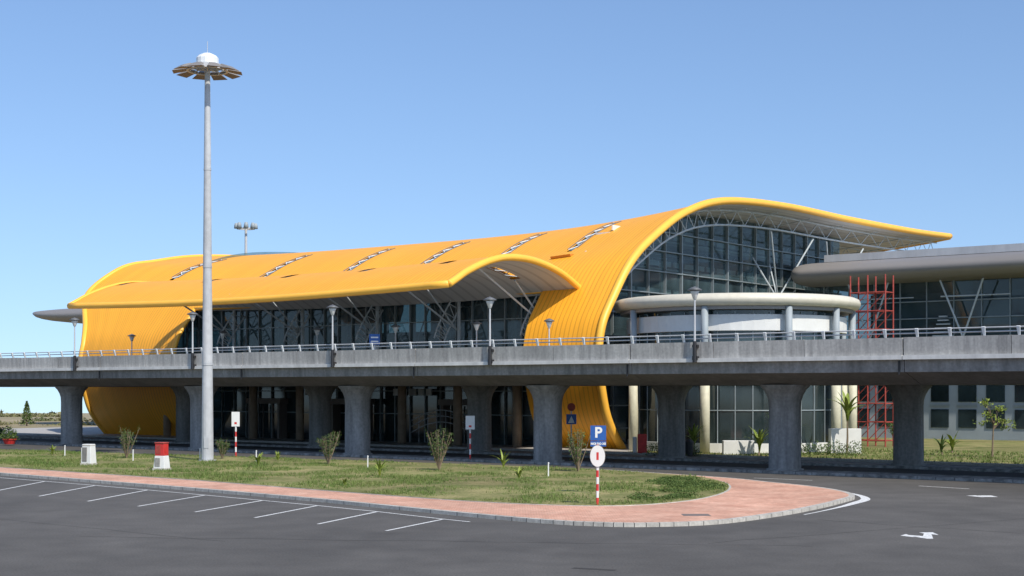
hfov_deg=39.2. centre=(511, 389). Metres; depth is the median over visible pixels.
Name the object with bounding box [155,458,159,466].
door
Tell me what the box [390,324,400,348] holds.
deck lamp
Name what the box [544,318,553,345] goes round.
deck lamp
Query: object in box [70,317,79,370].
deck lamp
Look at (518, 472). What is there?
cordyline plant
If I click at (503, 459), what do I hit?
cordyline plant
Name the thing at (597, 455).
round traffic sign
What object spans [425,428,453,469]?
young shrub
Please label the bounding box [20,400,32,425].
cypress tree
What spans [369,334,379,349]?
direction sign
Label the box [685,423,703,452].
banana plant
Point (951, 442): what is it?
banana plant
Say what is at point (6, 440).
flower planter
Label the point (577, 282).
airport terminal
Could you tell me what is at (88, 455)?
utility box
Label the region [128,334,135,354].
deck lamp
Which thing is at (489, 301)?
deck lamp
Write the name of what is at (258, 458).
cordyline plant
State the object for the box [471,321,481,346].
deck lamp
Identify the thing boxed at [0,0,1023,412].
sky
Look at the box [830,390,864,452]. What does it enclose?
banana plant
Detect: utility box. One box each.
[80,444,97,464]
[152,442,169,469]
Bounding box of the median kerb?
[0,433,1023,482]
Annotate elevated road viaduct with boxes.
[0,325,1023,470]
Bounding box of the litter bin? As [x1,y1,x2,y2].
[685,439,693,455]
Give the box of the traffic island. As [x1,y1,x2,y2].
[0,449,854,526]
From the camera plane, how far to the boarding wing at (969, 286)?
133.39 m
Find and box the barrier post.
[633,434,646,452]
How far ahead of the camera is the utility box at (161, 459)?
80.56 m
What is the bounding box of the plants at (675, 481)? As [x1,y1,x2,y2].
[624,476,726,500]
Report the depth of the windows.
132.87 m
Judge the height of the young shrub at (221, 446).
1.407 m
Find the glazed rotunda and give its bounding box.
[613,293,860,453]
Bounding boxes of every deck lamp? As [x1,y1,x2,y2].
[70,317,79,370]
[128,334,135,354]
[187,311,197,368]
[218,331,226,352]
[312,327,321,350]
[326,304,338,366]
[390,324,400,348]
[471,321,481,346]
[483,297,495,364]
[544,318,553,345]
[688,286,701,361]
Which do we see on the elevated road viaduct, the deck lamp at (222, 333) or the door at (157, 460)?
the deck lamp at (222, 333)
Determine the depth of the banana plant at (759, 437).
100.68 m
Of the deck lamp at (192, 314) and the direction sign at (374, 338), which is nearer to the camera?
the deck lamp at (192, 314)
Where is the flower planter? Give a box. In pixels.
[0,427,18,443]
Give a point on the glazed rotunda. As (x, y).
(724, 417)
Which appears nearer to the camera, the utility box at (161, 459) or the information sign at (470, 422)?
the utility box at (161, 459)
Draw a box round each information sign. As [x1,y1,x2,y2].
[232,412,239,456]
[466,416,474,458]
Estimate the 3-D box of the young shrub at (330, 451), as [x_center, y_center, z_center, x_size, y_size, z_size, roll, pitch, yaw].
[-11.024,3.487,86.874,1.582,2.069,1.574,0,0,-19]
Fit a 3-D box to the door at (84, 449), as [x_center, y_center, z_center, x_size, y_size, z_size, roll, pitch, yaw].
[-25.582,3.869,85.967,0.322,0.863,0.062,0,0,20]
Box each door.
[82,447,86,461]
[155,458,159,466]
[204,437,207,447]
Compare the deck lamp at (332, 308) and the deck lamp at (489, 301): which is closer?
the deck lamp at (489, 301)
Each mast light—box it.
[172,41,241,460]
[234,222,257,252]
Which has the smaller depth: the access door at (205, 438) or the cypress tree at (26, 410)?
the access door at (205, 438)
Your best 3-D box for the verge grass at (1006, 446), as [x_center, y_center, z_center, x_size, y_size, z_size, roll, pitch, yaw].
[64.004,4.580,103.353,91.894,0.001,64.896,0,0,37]
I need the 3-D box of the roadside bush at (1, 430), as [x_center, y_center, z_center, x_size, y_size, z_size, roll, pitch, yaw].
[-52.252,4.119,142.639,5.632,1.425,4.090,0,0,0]
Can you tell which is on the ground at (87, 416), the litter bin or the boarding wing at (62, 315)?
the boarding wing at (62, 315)
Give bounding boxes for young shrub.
[119,427,139,457]
[215,437,229,458]
[316,430,340,462]
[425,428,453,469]
[566,428,589,470]
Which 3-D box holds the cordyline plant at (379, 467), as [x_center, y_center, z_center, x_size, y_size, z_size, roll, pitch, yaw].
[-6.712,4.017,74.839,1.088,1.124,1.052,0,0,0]
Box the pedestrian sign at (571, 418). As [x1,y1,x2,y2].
[566,403,575,454]
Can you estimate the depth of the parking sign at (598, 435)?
62.43 m
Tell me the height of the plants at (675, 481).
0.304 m
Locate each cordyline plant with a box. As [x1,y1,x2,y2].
[248,452,262,464]
[374,458,388,475]
[492,449,510,466]
[512,466,523,477]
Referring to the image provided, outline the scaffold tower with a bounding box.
[850,274,893,446]
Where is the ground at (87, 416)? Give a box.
[0,413,629,451]
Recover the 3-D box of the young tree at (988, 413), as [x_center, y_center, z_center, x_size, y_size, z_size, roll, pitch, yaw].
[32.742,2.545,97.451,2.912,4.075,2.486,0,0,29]
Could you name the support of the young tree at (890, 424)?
on the verge grass at (1006, 446)
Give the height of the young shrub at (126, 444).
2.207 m
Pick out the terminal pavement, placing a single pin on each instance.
(94, 430)
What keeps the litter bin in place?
on the road
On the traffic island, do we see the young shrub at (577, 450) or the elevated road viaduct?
the young shrub at (577, 450)
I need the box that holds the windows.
[857,385,1023,428]
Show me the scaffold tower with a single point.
(875, 292)
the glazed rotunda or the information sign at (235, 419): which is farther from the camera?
the glazed rotunda
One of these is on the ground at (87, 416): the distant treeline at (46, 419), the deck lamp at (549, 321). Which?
the distant treeline at (46, 419)
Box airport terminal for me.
[67,197,952,448]
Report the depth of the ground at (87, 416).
209.37 m
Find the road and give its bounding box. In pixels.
[0,434,1023,575]
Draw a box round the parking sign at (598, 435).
[590,426,605,445]
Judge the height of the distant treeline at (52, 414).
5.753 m
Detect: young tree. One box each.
[884,423,892,434]
[972,398,1015,456]
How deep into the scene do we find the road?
46.05 m
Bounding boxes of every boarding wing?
[32,309,82,323]
[791,243,1023,440]
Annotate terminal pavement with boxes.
[5,426,632,451]
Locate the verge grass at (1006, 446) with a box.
[631,437,1023,463]
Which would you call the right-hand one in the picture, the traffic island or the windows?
the windows
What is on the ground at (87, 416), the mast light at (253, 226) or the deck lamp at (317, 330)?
the mast light at (253, 226)
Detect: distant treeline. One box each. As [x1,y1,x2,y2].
[0,410,60,416]
[0,416,94,425]
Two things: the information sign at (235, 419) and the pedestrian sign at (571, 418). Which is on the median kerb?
the pedestrian sign at (571, 418)
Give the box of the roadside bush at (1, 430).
[0,426,16,437]
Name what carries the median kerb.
on the road
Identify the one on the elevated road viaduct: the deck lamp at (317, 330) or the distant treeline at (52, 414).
the deck lamp at (317, 330)
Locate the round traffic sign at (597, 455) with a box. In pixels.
[590,444,604,504]
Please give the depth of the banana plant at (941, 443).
100.91 m
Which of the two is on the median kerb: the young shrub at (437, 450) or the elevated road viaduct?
the elevated road viaduct
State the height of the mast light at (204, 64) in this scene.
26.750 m
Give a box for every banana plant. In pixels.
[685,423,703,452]
[748,425,768,454]
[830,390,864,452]
[932,435,946,454]
[945,429,959,452]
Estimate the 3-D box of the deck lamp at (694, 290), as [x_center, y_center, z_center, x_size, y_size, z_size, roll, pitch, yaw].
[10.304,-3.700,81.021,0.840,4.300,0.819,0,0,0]

